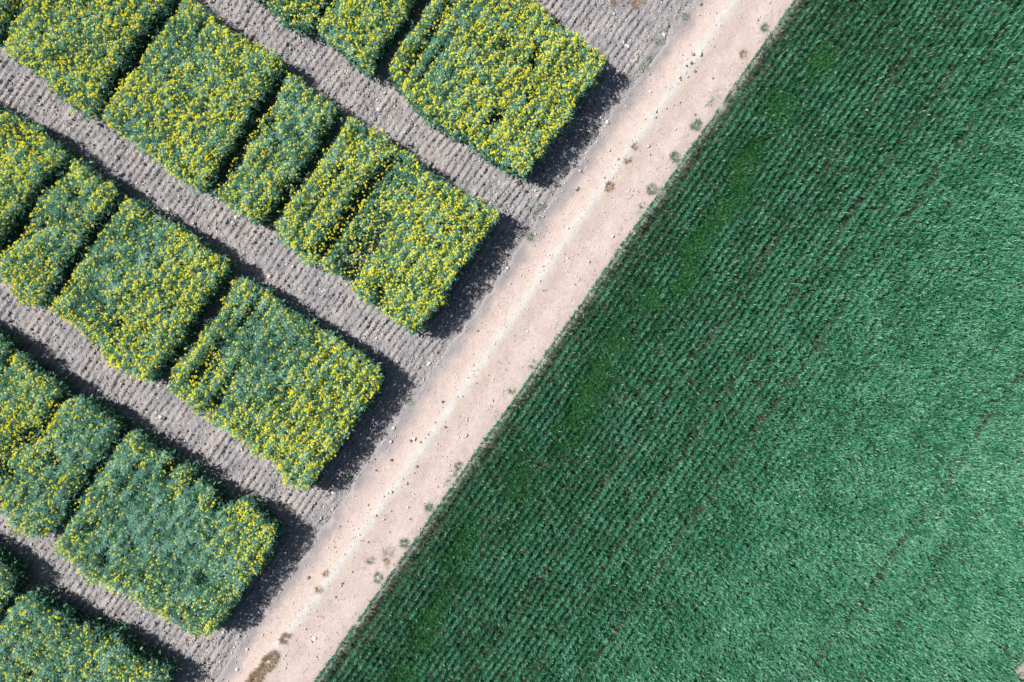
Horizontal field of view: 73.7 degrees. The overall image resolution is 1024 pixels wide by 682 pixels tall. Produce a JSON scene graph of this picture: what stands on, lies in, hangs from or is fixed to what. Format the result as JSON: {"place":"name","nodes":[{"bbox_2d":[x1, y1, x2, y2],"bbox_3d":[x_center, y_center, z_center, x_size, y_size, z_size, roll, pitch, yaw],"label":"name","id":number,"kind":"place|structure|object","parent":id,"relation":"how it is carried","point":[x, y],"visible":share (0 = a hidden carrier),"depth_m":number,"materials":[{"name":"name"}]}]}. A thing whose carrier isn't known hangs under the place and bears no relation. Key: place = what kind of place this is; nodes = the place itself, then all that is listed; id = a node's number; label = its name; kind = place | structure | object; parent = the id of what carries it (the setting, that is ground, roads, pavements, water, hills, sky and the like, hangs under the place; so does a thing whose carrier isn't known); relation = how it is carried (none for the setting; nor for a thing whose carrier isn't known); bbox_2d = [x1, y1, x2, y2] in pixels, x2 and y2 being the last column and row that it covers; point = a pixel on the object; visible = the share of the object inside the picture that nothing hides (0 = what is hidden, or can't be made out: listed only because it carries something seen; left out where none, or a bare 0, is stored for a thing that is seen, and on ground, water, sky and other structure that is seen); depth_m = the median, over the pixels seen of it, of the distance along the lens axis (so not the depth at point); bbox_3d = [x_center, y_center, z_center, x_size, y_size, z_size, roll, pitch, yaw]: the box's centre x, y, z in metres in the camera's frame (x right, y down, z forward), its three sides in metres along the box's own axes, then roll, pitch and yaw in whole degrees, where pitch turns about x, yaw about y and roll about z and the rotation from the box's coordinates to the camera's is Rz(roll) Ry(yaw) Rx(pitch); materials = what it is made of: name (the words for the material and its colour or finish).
{"place":"outdoors","nodes":[
{"label":"outdoors","id":0,"kind":"place"},
{"bbox_2d":[7,1,788,680],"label":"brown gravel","id":1,"kind":"structure","parent":0,"point":[481,323],"depth_m":25.07,"materials":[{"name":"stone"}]},
{"bbox_2d":[214,0,801,681],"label":"track","id":2,"kind":"structure","parent":0,"point":[484,386],"depth_m":25.09,"materials":[{"name":"beige soil"}]},
{"bbox_2d":[243,668,263,681],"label":"grass tuft","id":3,"kind":"object","parent":2,"relation":"on","point":[252,677],"visible":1,"depth_m":25.01,"materials":[{"name":"brown plant"}]},
{"bbox_2d":[256,648,278,676],"bbox_3d":[-8.974,11.798,24.983,0.700,0.172,1.271,35,90,0],"label":"grass tuft","id":4,"kind":"object","parent":2,"relation":"on","point":[263,668],"visible":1,"depth_m":25.00,"materials":[{"name":"brown plant"}]},
{"bbox_2d":[278,632,290,645],"bbox_3d":[-8.356,10.916,24.994,0.525,0.165,0.638,23,90,0],"label":"grass tuft","id":5,"kind":"object","parent":2,"relation":"on","point":[281,639],"visible":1,"depth_m":25.01,"materials":[{"name":"brown plant"}]},
{"bbox_2d":[313,586,322,592],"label":"grass tuft","id":6,"kind":"object","parent":2,"relation":"on","point":[316,589],"visible":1,"depth_m":25.02,"materials":[{"name":"beige plant"}]},
{"bbox_2d":[373,570,382,582],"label":"grass tuft","id":7,"kind":"object","parent":2,"relation":"on","point":[378,575],"visible":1,"depth_m":25.04,"materials":[{"name":"green plant"}]},
{"bbox_2d":[378,545,395,564],"bbox_3d":[-4.571,7.812,25.071,0.882,0.104,1.028,0,90,0],"label":"grass tuft","id":8,"kind":"object","parent":2,"relation":"on","point":[383,551],"visible":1,"depth_m":25.08,"materials":[{"name":"plant"}]},
{"bbox_2d":[398,537,408,547],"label":"grass tuft","id":9,"kind":"object","parent":2,"relation":"on","point":[403,545],"visible":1,"depth_m":25.04,"materials":[{"name":"green plant"}]},
{"bbox_2d":[423,500,432,511],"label":"grass tuft","id":10,"kind":"object","parent":2,"relation":"on","point":[426,507],"visible":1,"depth_m":25.04,"materials":[{"name":"green plant"}]},
{"bbox_2d":[453,460,464,471],"bbox_3d":[-1.962,4.595,25.024,0.495,0.138,0.499,0,90,0],"label":"grass tuft","id":11,"kind":"object","parent":2,"relation":"on","point":[456,464],"visible":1,"depth_m":25.05,"materials":[{"name":"green plant"}]},
{"bbox_2d":[525,231,532,240],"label":"grass tuft","id":12,"kind":"object","parent":2,"relation":"on","point":[530,235],"visible":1,"depth_m":25.05,"materials":[{"name":"green plant"}]},
{"bbox_2d":[604,180,613,193],"bbox_3d":[3.529,-5.662,25.009,0.559,0.161,0.580,0,90,0],"label":"grass tuft","id":13,"kind":"object","parent":2,"relation":"on","point":[610,184],"visible":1,"depth_m":25.04,"materials":[{"name":"beige plant"}]},
{"bbox_2d":[644,182,659,195],"bbox_3d":[5.132,-5.558,25.021,0.623,0.154,0.582,-33,90,0],"label":"grass tuft","id":14,"kind":"object","parent":2,"relation":"on","point":[654,190],"visible":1,"depth_m":25.05,"materials":[{"name":"green plant"}]},
{"bbox_2d":[668,149,680,162],"bbox_3d":[5.965,-6.751,25.009,0.569,0.165,0.613,0,90,0],"label":"grass tuft","id":15,"kind":"object","parent":2,"relation":"on","point":[673,158],"visible":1,"depth_m":25.03,"materials":[{"name":"green plant"}]},
{"bbox_2d":[688,118,703,131],"bbox_3d":[6.773,-7.922,25.027,0.665,0.161,0.553,-44,90,0],"label":"grass tuft","id":16,"kind":"object","parent":2,"relation":"on","point":[698,123],"visible":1,"depth_m":25.05,"materials":[{"name":"green plant"}]},
{"bbox_2d":[739,50,746,58],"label":"grass tuft","id":17,"kind":"object","parent":2,"relation":"on","point":[741,52],"visible":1,"depth_m":25.05,"materials":[{"name":"beige plant"}]},
{"bbox_2d":[760,22,767,33],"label":"grass tuft","id":18,"kind":"object","parent":2,"relation":"on","point":[763,25],"visible":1,"depth_m":25.05,"materials":[{"name":"green plant"}]},
{"bbox_2d":[0,0,1023,681],"bbox_3d":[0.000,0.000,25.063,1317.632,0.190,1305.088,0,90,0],"label":"ground","id":19,"kind":"structure","parent":0,"point":[430,154],"depth_m":25.09,"materials":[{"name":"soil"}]},
{"bbox_2d":[0,324,25,380],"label":"rapeseed plot","id":20,"kind":"object","parent":19,"relation":"on","point":[10,342],"visible":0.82,"depth_m":24.48,"materials":[{"name":"green plant"}]},
{"bbox_2d":[0,542,31,625],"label":"rapeseed plot","id":21,"kind":"object","parent":19,"relation":"on","point":[8,585],"visible":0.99,"depth_m":24.47,"materials":[{"name":"green plant"}]},
{"bbox_2d":[0,0,38,47],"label":"rapeseed plot","id":22,"kind":"object","parent":19,"relation":"on","point":[8,8],"visible":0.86,"depth_m":24.31,"materials":[{"name":"green plant"}]},
{"bbox_2d":[0,107,81,263],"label":"rapeseed plot","id":23,"kind":"object","parent":19,"relation":"on","point":[37,162],"visible":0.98,"depth_m":24.07,"materials":[{"name":"green plant"}]},
{"bbox_2d":[0,156,128,309],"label":"rapeseed plot","id":24,"kind":"object","parent":19,"relation":"on","point":[26,269],"visible":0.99,"depth_m":24.04,"materials":[{"name":"green plant"}]},
{"bbox_2d":[0,349,132,540],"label":"rapeseed plot","id":25,"kind":"object","parent":19,"relation":"on","point":[32,398],"visible":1,"depth_m":24.05,"materials":[{"name":"green plant"}]},
{"bbox_2d":[0,585,183,681],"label":"rapeseed plot","id":26,"kind":"object","parent":19,"relation":"on","point":[43,625],"visible":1,"depth_m":24.07,"materials":[{"name":"green plant"}]},
{"bbox_2d":[3,0,186,121],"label":"rapeseed plot","id":27,"kind":"object","parent":19,"relation":"on","point":[68,59],"visible":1,"depth_m":23.98,"materials":[{"name":"green plant"}]},
{"bbox_2d":[48,195,236,385],"bbox_3d":[-13.187,-1.772,24.329,4.816,1.577,5.812,33,90,0],"label":"rapeseed plot","id":28,"kind":"object","parent":19,"relation":"on","point":[149,294],"visible":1,"depth_m":23.98,"materials":[{"name":"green plant"}]},
{"bbox_2d":[54,428,286,638],"bbox_3d":[-12.157,7.031,24.325,7.072,1.587,5.713,31,90,0],"label":"rapeseed plot","id":29,"kind":"object","parent":19,"relation":"on","point":[251,527],"visible":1,"depth_m":24.01,"materials":[{"name":"green plant"}]},
{"bbox_2d":[100,0,291,196],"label":"rapeseed plot","id":30,"kind":"object","parent":19,"relation":"on","point":[223,85],"visible":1,"depth_m":23.98,"materials":[{"name":"green plant"}]},
{"bbox_2d":[210,70,341,227],"bbox_3d":[-8.240,-6.732,24.326,2.663,1.584,5.605,30,90,0],"label":"rapeseed plot","id":31,"kind":"object","parent":19,"relation":"on","point":[275,169],"visible":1,"depth_m":24.03,"materials":[{"name":"green plant"}]},
{"bbox_2d":[165,275,388,491],"bbox_3d":[-8.386,1.437,24.283,6.754,1.670,5.547,35,90,0],"label":"rapeseed plot","id":32,"kind":"object","parent":19,"relation":"on","point":[244,413],"visible":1,"depth_m":24.00,"materials":[{"name":"green plant"}]},
{"bbox_2d":[252,0,335,38],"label":"rapeseed plot","id":33,"kind":"object","parent":19,"relation":"on","point":[307,11],"visible":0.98,"depth_m":24.21,"materials":[{"name":"green plant"}]},
{"bbox_2d":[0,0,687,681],"bbox_3d":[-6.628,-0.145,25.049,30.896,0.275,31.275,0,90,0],"label":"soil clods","id":34,"kind":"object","parent":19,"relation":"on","point":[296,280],"visible":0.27,"depth_m":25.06,"materials":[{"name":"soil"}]},
{"bbox_2d":[316,0,422,80],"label":"rapeseed plot","id":35,"kind":"object","parent":19,"relation":"on","point":[351,41],"visible":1,"depth_m":24.02,"materials":[{"name":"green plant"}]},
{"bbox_2d":[272,115,502,335],"bbox_3d":[-4.475,-4.129,24.317,6.921,1.602,5.710,33,90,0],"label":"rapeseed plot","id":36,"kind":"object","parent":19,"relation":"on","point":[437,251],"visible":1,"depth_m":24.01,"materials":[{"name":"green plant"}]},
{"bbox_2d":[0,0,775,680],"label":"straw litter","id":37,"kind":"object","parent":19,"relation":"on","point":[336,286],"visible":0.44,"depth_m":25.06,"materials":[{"name":"beige plant"}]},
{"bbox_2d":[387,0,608,181],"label":"rapeseed plot","id":38,"kind":"object","parent":19,"relation":"on","point":[542,86],"visible":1,"depth_m":23.98,"materials":[{"name":"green plant"}]},
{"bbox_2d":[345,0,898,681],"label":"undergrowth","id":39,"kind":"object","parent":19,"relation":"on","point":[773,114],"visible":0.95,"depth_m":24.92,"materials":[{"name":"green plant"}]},
{"bbox_2d":[629,0,643,10],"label":"grass tuft","id":40,"kind":"object","parent":19,"relation":"on","point":[636,5],"visible":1,"depth_m":25.06,"materials":[{"name":"beige plant"}]},
{"bbox_2d":[313,0,1023,681],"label":"wheat field","id":41,"kind":"structure","parent":19,"relation":"on","point":[995,456],"depth_m":24.72,"materials":[{"name":"green plant"}]}
]}

